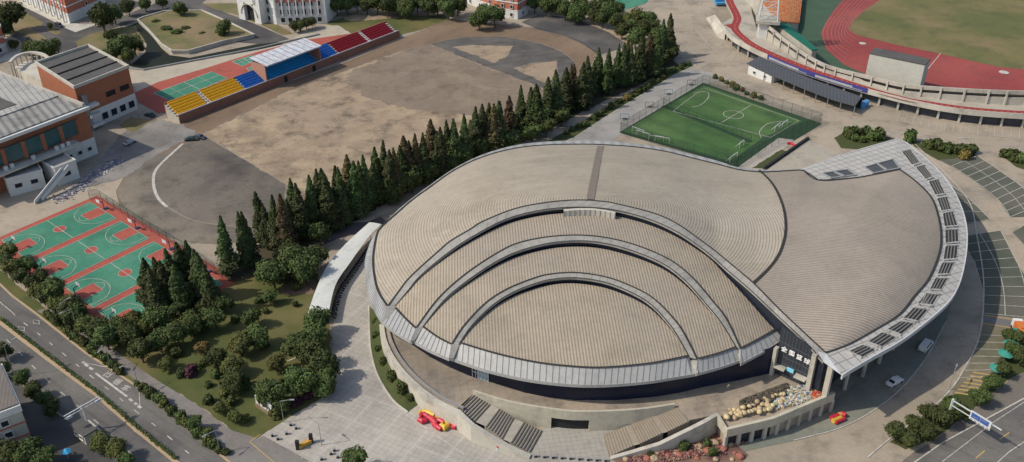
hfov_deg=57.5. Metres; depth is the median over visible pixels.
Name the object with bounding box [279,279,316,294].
bare soil
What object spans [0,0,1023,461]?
ground
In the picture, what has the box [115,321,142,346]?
broadleaf tree
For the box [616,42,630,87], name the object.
conifer tree
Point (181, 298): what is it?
conifer tree
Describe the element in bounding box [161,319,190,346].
broadleaf tree
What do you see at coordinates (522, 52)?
running track
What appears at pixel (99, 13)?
broadleaf tree
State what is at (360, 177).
conifer tree
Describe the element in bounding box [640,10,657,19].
broadleaf tree
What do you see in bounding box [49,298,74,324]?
broadleaf tree
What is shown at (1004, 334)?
broadleaf tree
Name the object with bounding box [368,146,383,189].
conifer tree
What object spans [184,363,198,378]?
shrub
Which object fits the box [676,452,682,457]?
rock
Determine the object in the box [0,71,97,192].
sports hall
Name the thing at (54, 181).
outside stairs
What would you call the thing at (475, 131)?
conifer tree
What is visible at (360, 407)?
plaza paving
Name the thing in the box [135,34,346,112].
sports court
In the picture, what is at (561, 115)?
broadleaf tree
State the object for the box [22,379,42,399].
broadleaf tree
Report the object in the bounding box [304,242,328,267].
broadleaf tree
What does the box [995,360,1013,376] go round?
broadleaf tree
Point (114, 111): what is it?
window
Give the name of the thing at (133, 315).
broadleaf tree
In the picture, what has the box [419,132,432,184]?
conifer tree
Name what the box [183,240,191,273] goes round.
conifer tree
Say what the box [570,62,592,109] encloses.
conifer tree
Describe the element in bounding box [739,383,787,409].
scrap pile
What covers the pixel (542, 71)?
dirt field
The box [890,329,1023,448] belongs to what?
verge
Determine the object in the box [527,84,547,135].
conifer tree
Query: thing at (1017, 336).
broadleaf tree
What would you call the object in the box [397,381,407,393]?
shrub
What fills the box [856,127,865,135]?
shrub
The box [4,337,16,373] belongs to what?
street lamp
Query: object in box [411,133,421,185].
conifer tree
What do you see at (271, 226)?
conifer tree
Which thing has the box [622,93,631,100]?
shrub
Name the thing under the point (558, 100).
conifer tree
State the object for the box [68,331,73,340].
shrub
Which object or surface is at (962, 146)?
shrub
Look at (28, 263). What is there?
broadleaf tree
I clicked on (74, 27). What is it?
pavement
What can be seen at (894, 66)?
scoreboard block
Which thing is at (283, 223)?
conifer tree
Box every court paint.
[14,208,106,251]
[42,227,137,274]
[75,248,172,298]
[114,309,130,318]
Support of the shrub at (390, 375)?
on the grass bank at (399, 399)
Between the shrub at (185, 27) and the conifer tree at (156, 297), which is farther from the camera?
the shrub at (185, 27)
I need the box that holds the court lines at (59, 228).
[2,202,112,256]
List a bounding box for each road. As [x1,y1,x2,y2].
[0,286,225,461]
[0,376,115,461]
[9,0,287,54]
[918,400,1023,461]
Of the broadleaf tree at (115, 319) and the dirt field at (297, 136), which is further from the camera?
the dirt field at (297, 136)
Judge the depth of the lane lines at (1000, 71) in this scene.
378.00 m
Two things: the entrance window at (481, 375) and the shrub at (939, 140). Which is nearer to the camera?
the entrance window at (481, 375)
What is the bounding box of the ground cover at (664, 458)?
[626,432,743,461]
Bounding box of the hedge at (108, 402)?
[0,316,177,459]
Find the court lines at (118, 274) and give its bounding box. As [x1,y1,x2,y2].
[65,241,171,306]
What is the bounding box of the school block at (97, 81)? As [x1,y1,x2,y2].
[35,44,137,130]
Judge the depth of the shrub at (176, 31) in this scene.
409.70 m
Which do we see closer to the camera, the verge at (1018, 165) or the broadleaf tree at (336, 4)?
the verge at (1018, 165)
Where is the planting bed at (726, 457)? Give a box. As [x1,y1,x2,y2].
[614,433,747,461]
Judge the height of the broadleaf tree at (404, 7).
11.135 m
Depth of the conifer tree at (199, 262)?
233.74 m
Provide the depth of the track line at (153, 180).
297.03 m
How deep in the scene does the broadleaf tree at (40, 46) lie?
379.26 m
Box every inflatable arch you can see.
[417,409,455,430]
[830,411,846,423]
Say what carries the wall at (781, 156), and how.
on the ground at (928, 382)
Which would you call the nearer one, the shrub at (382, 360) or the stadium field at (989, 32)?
the shrub at (382, 360)
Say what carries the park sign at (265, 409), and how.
on the lawn at (282, 318)
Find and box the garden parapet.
[137,9,254,50]
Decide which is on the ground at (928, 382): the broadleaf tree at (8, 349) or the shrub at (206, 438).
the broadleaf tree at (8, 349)
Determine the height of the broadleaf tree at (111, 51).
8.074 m
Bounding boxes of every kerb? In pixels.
[0,283,230,461]
[0,321,178,461]
[368,305,407,411]
[566,66,692,140]
[914,398,1023,461]
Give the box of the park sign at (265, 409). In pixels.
[255,395,271,414]
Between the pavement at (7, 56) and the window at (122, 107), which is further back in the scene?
the pavement at (7, 56)
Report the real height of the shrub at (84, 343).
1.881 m
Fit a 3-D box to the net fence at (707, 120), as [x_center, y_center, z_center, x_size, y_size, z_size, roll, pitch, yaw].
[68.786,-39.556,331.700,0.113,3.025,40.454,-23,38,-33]
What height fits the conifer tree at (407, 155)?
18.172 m
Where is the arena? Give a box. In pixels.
[365,139,967,399]
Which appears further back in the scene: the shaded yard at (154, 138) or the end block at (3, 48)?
the end block at (3, 48)
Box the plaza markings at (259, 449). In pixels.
[249,434,273,461]
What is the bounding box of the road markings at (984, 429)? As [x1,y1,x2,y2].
[942,402,1023,461]
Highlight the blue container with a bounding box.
[714,0,725,6]
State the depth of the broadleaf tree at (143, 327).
223.12 m
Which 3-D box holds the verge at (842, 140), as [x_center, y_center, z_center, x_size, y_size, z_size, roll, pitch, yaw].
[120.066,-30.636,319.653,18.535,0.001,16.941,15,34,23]
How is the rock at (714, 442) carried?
on the planting bed at (726, 457)
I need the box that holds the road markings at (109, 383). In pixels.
[0,302,188,453]
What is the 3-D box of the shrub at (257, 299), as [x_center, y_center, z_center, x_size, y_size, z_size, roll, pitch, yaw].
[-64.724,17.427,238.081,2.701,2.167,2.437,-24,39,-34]
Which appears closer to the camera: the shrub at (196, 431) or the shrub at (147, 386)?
the shrub at (196, 431)
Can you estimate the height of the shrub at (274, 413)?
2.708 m
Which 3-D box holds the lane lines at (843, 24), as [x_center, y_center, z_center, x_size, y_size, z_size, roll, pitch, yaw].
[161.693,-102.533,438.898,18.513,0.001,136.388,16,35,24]
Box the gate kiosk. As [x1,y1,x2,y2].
[69,417,96,444]
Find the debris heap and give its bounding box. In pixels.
[773,384,821,410]
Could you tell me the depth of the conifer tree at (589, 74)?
341.37 m
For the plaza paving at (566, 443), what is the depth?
194.62 m
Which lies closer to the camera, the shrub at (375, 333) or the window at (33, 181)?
the shrub at (375, 333)
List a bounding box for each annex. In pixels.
[3,163,45,196]
[40,152,79,185]
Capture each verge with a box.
[0,270,134,382]
[549,65,691,140]
[798,0,863,73]
[834,134,893,148]
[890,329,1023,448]
[912,141,975,159]
[1004,157,1023,168]
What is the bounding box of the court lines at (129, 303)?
[98,279,220,319]
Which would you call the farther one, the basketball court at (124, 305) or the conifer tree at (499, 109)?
the conifer tree at (499, 109)
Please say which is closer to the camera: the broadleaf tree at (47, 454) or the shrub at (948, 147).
the broadleaf tree at (47, 454)
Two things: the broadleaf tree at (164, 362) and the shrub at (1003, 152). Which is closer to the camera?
the broadleaf tree at (164, 362)
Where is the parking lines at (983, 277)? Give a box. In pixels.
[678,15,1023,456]
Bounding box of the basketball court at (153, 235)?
[0,195,236,345]
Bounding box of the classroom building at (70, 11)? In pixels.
[22,0,105,22]
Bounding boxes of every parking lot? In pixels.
[940,155,1023,216]
[952,186,988,223]
[952,324,1011,394]
[967,231,1023,316]
[1013,226,1023,243]
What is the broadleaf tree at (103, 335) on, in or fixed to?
on the ground at (928, 382)
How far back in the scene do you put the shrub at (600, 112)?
336.83 m
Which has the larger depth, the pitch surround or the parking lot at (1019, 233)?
the pitch surround
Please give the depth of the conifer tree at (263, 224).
256.01 m
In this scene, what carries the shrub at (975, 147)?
on the verge at (936, 154)
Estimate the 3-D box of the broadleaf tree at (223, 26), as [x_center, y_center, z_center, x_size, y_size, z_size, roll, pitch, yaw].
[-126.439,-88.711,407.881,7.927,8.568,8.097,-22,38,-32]
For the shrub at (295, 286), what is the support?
on the lawn at (282, 318)
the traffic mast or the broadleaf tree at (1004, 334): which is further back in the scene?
the broadleaf tree at (1004, 334)
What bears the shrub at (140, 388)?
on the kerb verge at (14, 289)
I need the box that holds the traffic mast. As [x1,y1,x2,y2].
[64,396,101,420]
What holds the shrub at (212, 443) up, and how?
on the kerb verge at (14, 289)
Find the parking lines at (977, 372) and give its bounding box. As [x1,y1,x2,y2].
[955,315,1011,395]
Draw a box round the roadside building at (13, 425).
[0,364,30,443]
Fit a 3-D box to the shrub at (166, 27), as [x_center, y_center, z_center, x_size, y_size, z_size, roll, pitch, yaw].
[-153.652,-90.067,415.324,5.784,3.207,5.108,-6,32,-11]
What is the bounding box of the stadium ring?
[706,0,1023,127]
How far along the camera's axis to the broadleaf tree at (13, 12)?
410.13 m
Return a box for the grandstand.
[164,21,399,123]
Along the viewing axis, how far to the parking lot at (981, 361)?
219.51 m
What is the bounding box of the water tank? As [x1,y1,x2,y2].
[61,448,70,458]
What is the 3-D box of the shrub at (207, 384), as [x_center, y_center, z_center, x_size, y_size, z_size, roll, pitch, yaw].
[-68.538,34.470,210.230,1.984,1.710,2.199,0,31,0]
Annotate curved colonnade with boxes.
[8,51,48,86]
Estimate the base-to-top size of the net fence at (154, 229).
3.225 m
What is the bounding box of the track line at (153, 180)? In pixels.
[152,144,182,206]
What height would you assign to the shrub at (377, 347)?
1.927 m
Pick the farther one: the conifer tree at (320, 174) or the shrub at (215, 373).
the conifer tree at (320, 174)
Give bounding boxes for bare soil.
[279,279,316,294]
[336,8,443,20]
[527,6,633,44]
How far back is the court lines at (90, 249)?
260.15 m
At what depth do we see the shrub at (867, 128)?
321.33 m
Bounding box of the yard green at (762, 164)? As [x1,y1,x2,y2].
[753,149,785,168]
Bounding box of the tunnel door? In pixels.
[551,418,588,428]
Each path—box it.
[316,217,385,244]
[984,316,1011,326]
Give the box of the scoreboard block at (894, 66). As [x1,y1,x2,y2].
[866,48,930,84]
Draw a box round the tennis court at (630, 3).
[613,0,647,8]
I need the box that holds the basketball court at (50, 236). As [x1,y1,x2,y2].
[1,202,115,256]
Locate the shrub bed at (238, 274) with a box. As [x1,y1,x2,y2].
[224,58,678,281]
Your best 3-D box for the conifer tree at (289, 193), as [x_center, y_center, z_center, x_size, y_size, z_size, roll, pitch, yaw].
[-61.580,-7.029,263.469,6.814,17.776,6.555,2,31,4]
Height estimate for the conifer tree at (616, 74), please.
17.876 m
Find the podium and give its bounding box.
[379,324,834,460]
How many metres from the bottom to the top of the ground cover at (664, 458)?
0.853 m
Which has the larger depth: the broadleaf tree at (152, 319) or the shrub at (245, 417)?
the broadleaf tree at (152, 319)
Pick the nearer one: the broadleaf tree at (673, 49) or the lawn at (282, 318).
the lawn at (282, 318)
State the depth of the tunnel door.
198.39 m
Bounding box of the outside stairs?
[34,165,69,203]
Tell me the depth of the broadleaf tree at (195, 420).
196.54 m
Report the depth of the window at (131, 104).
340.21 m
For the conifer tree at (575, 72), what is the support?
on the ground at (928, 382)
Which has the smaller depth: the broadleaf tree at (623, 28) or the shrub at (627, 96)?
the shrub at (627, 96)
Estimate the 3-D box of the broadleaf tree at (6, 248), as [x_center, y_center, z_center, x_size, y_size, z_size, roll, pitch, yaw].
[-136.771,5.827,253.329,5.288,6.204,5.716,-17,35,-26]
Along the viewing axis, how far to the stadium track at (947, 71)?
385.83 m
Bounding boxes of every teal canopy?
[990,363,1003,373]
[998,348,1013,359]
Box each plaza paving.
[249,436,308,461]
[259,231,524,461]
[525,426,615,461]
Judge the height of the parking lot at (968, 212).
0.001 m
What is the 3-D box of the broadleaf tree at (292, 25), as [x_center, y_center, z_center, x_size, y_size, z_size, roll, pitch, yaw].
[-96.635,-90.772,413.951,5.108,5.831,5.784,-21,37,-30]
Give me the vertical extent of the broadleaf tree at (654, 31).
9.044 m
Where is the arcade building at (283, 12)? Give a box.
[266,0,339,24]
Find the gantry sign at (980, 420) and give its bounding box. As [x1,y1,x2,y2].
[949,398,1001,430]
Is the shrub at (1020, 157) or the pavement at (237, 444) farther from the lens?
the shrub at (1020, 157)
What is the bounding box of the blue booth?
[860,99,869,108]
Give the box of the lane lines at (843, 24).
[823,0,878,61]
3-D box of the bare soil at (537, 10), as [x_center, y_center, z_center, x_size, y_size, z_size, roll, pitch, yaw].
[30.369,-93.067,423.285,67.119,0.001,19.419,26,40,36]
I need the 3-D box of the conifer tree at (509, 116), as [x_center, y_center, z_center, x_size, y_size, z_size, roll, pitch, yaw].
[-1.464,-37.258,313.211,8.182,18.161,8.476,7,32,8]
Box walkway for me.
[568,68,727,140]
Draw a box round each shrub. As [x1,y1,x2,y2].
[45,312,51,319]
[62,326,71,333]
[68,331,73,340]
[71,332,81,341]
[76,336,85,345]
[80,339,88,346]
[86,346,95,353]
[91,349,103,357]
[99,353,111,364]
[107,360,116,367]
[112,362,123,371]
[114,368,123,374]
[133,380,140,386]
[137,381,147,392]
[142,384,152,393]
[143,388,157,398]
[151,392,158,401]
[154,393,167,403]
[158,397,169,407]
[165,405,177,415]
[169,346,183,357]
[173,409,186,424]
[176,367,184,378]
[178,414,190,426]
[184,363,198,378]
[190,426,204,438]
[196,360,203,368]
[200,319,206,332]
[201,392,214,405]
[201,434,213,446]
[204,380,212,388]
[207,438,220,449]
[210,368,221,379]
[213,444,222,453]
[218,389,228,399]
[220,447,230,455]
[225,395,237,406]
[230,314,239,322]
[240,413,249,422]
[241,375,251,390]
[253,294,263,303]
[261,307,269,313]
[268,407,280,419]
[290,400,296,408]
[291,282,300,289]
[292,300,299,306]
[294,396,302,405]
[302,392,309,400]
[307,390,313,398]
[371,330,378,337]
[374,344,380,350]
[379,356,386,365]
[386,370,395,381]
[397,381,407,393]
[405,393,413,400]
[575,122,581,128]
[582,121,587,126]
[589,114,596,120]
[597,110,603,116]
[614,98,621,104]
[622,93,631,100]
[632,88,640,93]
[641,85,647,91]
[668,67,674,72]
[678,440,689,451]
[702,438,710,446]
[706,446,717,455]
[732,83,740,89]
[750,91,756,97]
[842,126,848,134]
[844,126,857,138]
[850,133,859,141]
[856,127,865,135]
[858,135,866,142]
[863,125,871,135]
[865,129,880,140]
[875,126,885,139]
[903,128,917,143]
[921,139,927,146]
[926,138,935,149]
[933,137,943,148]
[934,142,945,152]
[944,141,953,153]
[951,143,959,153]
[956,143,965,154]
[958,149,970,160]
[964,146,974,154]
[966,143,978,153]
[998,148,1008,157]
[1006,148,1013,160]
[1008,149,1021,161]
[1015,152,1023,163]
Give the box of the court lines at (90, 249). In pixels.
[34,221,148,279]
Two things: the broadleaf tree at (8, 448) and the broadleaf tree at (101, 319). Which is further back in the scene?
the broadleaf tree at (101, 319)
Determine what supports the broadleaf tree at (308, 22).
on the ground at (928, 382)
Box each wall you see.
[129,33,319,70]
[763,136,808,169]
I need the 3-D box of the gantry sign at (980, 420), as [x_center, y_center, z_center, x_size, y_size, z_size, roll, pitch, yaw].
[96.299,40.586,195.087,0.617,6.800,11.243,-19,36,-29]
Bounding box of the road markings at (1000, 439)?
[976,421,1023,457]
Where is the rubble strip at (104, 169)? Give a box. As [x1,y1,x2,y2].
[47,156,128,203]
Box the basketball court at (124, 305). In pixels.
[99,276,222,317]
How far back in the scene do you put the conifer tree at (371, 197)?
273.74 m
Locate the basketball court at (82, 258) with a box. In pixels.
[36,221,147,279]
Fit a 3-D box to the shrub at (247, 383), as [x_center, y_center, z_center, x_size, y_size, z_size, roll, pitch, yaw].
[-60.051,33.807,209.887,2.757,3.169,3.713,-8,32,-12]
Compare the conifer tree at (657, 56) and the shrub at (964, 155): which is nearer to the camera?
the shrub at (964, 155)
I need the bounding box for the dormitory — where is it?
[466,0,527,19]
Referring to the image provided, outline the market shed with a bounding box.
[747,56,862,114]
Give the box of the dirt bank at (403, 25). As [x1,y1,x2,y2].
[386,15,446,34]
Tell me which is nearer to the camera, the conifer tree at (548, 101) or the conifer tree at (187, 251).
the conifer tree at (187, 251)
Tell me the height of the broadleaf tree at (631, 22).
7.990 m
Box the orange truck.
[1010,318,1023,331]
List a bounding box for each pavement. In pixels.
[0,49,21,62]
[16,0,94,31]
[38,308,257,461]
[902,373,1023,461]
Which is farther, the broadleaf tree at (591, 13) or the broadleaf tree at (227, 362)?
the broadleaf tree at (591, 13)
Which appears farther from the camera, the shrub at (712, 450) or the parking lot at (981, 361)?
the parking lot at (981, 361)
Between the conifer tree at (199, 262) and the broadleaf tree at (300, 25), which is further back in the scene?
the broadleaf tree at (300, 25)
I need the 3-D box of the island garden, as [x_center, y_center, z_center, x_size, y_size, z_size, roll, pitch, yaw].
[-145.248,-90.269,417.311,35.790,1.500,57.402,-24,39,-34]
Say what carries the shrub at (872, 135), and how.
on the verge at (842, 140)
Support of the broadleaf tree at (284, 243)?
on the ground at (928, 382)
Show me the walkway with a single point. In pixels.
(608, 127)
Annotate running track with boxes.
[116,19,595,243]
[116,141,287,242]
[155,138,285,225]
[431,37,573,87]
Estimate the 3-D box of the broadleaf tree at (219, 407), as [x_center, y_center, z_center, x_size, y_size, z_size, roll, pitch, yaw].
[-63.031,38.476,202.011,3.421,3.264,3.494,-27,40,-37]
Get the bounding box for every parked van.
[54,22,62,27]
[918,338,933,352]
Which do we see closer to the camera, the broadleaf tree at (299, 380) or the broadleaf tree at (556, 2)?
the broadleaf tree at (299, 380)
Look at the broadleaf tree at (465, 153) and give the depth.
297.38 m
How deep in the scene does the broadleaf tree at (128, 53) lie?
378.89 m
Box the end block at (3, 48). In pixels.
[0,24,7,54]
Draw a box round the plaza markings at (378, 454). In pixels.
[299,413,463,461]
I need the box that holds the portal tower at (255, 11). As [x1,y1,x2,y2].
[237,0,268,24]
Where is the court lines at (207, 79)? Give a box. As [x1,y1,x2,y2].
[154,55,254,100]
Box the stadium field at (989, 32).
[849,0,1023,68]
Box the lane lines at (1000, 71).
[859,42,1008,73]
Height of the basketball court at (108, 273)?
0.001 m
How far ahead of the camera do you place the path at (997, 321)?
231.56 m
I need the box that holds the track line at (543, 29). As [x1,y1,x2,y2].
[449,18,596,52]
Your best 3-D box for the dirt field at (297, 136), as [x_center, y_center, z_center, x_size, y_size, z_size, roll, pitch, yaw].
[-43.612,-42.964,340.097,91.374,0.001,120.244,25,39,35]
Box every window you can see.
[0,419,10,428]
[3,430,14,439]
[14,182,23,188]
[30,178,38,184]
[102,111,109,119]
[106,89,115,96]
[110,107,117,116]
[119,103,126,112]
[120,84,128,90]
[128,99,135,108]
[472,368,488,381]
[727,406,828,444]
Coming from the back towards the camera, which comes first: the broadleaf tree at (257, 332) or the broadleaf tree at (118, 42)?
the broadleaf tree at (118, 42)
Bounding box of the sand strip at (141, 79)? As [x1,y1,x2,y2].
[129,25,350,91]
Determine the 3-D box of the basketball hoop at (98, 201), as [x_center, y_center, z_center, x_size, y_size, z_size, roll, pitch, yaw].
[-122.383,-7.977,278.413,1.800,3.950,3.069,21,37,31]
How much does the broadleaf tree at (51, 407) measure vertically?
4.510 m
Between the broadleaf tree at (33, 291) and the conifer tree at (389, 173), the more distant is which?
the conifer tree at (389, 173)
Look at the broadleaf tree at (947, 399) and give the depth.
201.32 m
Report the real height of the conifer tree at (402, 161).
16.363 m
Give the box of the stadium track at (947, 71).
[821,0,1023,90]
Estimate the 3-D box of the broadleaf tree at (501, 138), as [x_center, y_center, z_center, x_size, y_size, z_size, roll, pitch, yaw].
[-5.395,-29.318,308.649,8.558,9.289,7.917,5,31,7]
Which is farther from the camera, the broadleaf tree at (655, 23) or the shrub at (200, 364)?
the broadleaf tree at (655, 23)
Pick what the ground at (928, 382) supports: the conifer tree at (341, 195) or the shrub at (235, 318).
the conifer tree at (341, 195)
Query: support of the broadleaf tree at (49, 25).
on the ground at (928, 382)
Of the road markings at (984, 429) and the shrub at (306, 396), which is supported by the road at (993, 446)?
the road markings at (984, 429)
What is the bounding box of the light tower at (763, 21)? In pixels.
[756,0,779,38]
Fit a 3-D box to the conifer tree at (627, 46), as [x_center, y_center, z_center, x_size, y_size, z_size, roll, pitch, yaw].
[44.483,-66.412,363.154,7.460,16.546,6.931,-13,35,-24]
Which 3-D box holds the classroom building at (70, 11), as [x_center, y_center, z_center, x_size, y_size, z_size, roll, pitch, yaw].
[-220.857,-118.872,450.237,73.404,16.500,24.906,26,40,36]
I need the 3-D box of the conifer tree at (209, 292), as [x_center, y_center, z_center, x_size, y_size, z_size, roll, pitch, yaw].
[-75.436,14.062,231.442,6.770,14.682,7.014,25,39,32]
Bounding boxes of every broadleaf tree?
[0,0,26,31]
[0,18,13,36]
[0,241,17,256]
[0,253,13,266]
[0,258,20,275]
[0,341,14,359]
[0,361,11,371]
[0,436,21,461]
[7,39,18,50]
[9,267,31,285]
[10,435,43,461]
[12,367,30,385]
[17,254,39,273]
[20,38,35,57]
[22,274,39,288]
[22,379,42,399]
[26,281,43,298]
[28,38,55,57]
[28,444,57,461]
[33,268,48,282]
[33,389,52,404]
[35,291,53,304]
[39,275,66,298]
[42,397,60,416]
[43,38,61,56]
[45,295,62,309]
[46,22,53,28]
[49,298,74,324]
[57,293,83,303]
[59,300,88,326]
[72,314,93,333]
[83,320,103,338]
[86,1,116,31]
[88,430,110,453]
[89,315,108,325]
[90,323,118,349]
[102,29,117,38]
[102,46,120,57]
[104,436,127,459]
[106,3,123,24]
[106,33,133,60]
[106,315,127,324]
[111,333,118,346]
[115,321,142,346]
[115,450,135,461]
[118,0,135,15]
[119,46,135,64]
[121,309,142,323]
[124,33,145,55]
[126,337,154,362]
[134,318,150,337]
[137,0,150,12]
[140,306,170,329]
[145,325,169,351]
[151,306,177,326]
[155,0,168,9]
[157,355,174,371]
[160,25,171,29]
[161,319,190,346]
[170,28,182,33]
[171,1,187,14]
[179,308,203,335]
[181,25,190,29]
[186,414,201,428]
[194,340,210,355]
[195,299,205,310]
[200,305,226,329]
[201,348,227,368]
[202,426,213,434]
[212,291,235,312]
[212,401,227,414]
[215,19,231,35]
[217,364,245,393]
[219,354,243,372]
[226,410,240,423]
[227,331,253,355]
[240,307,261,325]
[245,322,270,349]
[252,378,287,406]
[254,257,289,288]
[256,258,269,281]
[261,288,277,304]
[266,352,286,372]
[271,395,290,411]
[272,236,297,258]
[276,243,313,271]
[280,330,309,358]
[282,364,316,396]
[288,20,298,32]
[288,254,321,284]
[295,19,304,31]
[295,336,326,362]
[301,305,331,327]
[301,319,329,339]
[302,17,311,28]
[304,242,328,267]
[306,349,340,377]
[308,17,316,28]
[308,222,331,244]
[311,366,336,397]
[329,0,343,16]
[340,444,368,461]
[341,0,354,14]
[353,0,360,11]
[358,0,373,14]
[366,0,380,14]
[370,174,385,193]
[378,0,396,17]
[394,0,416,17]
[402,164,423,191]
[416,0,436,17]
[421,157,441,182]
[431,0,439,14]
[437,0,456,19]
[446,151,459,168]
[453,0,467,15]
[456,143,473,162]
[468,9,488,30]
[473,134,490,154]
[475,3,489,21]
[482,4,505,26]
[487,131,507,147]
[504,128,522,145]
[520,122,542,142]
[527,0,539,12]
[537,116,556,137]
[538,0,556,16]
[550,0,561,13]
[552,107,569,126]
[557,0,570,20]
[566,3,585,23]
[570,0,588,4]
[578,1,592,18]
[586,6,597,24]
[589,0,603,9]
[595,7,611,28]
[600,0,618,15]
[609,11,623,31]
[612,1,624,12]
[614,22,630,39]
[620,12,633,21]
[625,26,646,49]
[627,17,638,27]
[630,6,642,21]
[633,19,652,35]
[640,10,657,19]
[648,27,659,41]
[649,18,661,29]
[665,41,679,63]
[883,420,907,440]
[899,426,920,448]
[904,414,927,433]
[916,401,940,421]
[919,421,937,441]
[928,404,956,426]
[942,394,961,409]
[952,403,969,420]
[967,387,994,406]
[982,374,1004,390]
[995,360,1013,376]
[1000,328,1011,339]
[1003,339,1021,358]
[1008,328,1023,342]
[1013,345,1023,365]
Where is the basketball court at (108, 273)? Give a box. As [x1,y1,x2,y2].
[65,241,172,307]
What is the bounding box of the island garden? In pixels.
[138,11,254,53]
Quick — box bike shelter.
[308,222,381,320]
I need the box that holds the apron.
[739,301,951,450]
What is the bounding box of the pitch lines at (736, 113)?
[673,89,798,137]
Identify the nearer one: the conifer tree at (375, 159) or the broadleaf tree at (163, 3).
the conifer tree at (375, 159)
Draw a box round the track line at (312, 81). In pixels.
[167,36,574,226]
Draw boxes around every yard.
[64,115,200,192]
[522,15,623,53]
[739,138,792,169]
[767,140,839,169]
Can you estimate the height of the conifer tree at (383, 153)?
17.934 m
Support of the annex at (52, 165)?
on the ground at (928, 382)
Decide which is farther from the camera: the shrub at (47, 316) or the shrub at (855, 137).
the shrub at (855, 137)
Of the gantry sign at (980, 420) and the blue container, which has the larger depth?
the blue container
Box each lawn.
[5,13,45,41]
[46,27,60,34]
[75,25,144,61]
[108,272,334,437]
[119,117,154,131]
[202,3,238,14]
[248,19,292,34]
[326,15,446,32]
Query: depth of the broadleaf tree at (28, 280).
239.74 m
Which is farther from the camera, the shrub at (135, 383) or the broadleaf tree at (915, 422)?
the shrub at (135, 383)
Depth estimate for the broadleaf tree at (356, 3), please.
435.94 m
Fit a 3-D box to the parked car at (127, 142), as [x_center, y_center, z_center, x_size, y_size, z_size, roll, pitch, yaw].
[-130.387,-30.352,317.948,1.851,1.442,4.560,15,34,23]
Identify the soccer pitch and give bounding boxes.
[624,85,800,160]
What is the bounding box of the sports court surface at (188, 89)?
[155,55,253,99]
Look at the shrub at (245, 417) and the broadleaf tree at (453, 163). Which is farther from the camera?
the broadleaf tree at (453, 163)
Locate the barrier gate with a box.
[295,433,312,449]
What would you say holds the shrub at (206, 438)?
on the kerb verge at (14, 289)
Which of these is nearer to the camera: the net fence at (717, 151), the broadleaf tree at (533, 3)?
the net fence at (717, 151)
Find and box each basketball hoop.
[96,199,108,209]
[127,218,140,229]
[162,239,173,250]
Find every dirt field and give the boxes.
[203,44,542,194]
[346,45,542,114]
[454,45,512,62]
[513,61,557,82]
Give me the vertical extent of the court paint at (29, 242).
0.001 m
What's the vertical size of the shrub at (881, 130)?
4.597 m
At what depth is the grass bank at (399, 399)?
213.87 m
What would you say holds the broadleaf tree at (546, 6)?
on the ground at (928, 382)
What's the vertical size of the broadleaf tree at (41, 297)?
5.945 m
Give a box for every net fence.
[88,189,222,275]
[620,114,820,164]
[623,74,822,127]
[665,99,751,138]
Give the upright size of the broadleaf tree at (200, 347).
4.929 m
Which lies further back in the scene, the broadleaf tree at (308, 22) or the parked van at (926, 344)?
the broadleaf tree at (308, 22)
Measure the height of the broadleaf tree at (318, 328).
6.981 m
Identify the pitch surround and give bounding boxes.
[619,83,821,166]
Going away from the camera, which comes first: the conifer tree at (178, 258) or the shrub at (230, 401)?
the shrub at (230, 401)
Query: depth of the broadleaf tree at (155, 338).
218.25 m
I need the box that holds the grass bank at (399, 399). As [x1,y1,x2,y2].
[369,307,416,411]
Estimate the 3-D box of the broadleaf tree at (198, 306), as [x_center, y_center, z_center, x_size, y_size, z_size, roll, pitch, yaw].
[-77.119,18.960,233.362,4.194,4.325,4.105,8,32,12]
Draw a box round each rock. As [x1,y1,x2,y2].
[643,455,650,461]
[650,454,658,461]
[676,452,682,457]
[711,439,719,445]
[720,445,726,450]
[735,452,744,459]
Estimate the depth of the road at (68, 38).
421.32 m
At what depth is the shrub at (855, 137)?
319.07 m
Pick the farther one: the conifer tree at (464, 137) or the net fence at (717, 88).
the net fence at (717, 88)
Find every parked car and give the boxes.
[123,139,135,145]
[144,112,155,117]
[184,136,197,141]
[194,134,206,139]
[885,375,903,387]
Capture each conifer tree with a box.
[134,257,150,308]
[144,266,170,309]
[151,257,159,282]
[156,260,172,303]
[162,248,186,280]
[166,263,195,315]
[172,242,192,282]
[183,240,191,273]
[187,249,197,291]
[191,252,220,300]
[197,264,221,312]
[214,215,239,275]
[235,211,254,269]
[240,211,262,264]
[252,191,263,247]
[259,203,270,248]
[266,194,282,249]
[269,193,299,249]
[284,178,293,204]
[285,199,298,239]
[290,183,312,238]
[304,175,319,224]
[313,168,322,207]
[317,168,323,222]
[317,173,344,230]
[331,165,338,214]
[334,167,352,224]
[341,154,350,189]
[346,160,368,218]
[356,160,371,211]
[360,154,378,207]
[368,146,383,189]
[369,162,386,204]
[379,140,386,173]
[382,149,400,204]
[391,147,406,198]
[396,135,417,186]
[397,145,407,192]
[407,140,419,183]
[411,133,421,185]
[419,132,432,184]
[424,119,435,156]
[431,131,437,157]
[433,127,450,179]
[443,119,452,169]
[448,118,462,167]
[459,114,471,152]
[469,106,484,157]
[478,103,487,137]
[484,104,504,151]
[485,102,490,119]
[496,100,511,147]
[504,95,518,131]
[514,85,526,129]
[520,87,533,129]
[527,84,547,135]
[541,77,555,117]
[551,69,558,88]
[552,75,564,120]
[559,67,575,110]
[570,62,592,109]
[570,63,575,98]
[573,64,577,84]
[585,55,594,99]
[592,60,600,94]
[595,47,602,91]
[599,48,614,94]
[612,43,620,87]
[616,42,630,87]
[626,40,629,53]
[627,41,637,86]
[634,35,647,80]
[644,32,654,76]
[647,30,663,77]
[660,19,669,62]
[667,13,677,58]

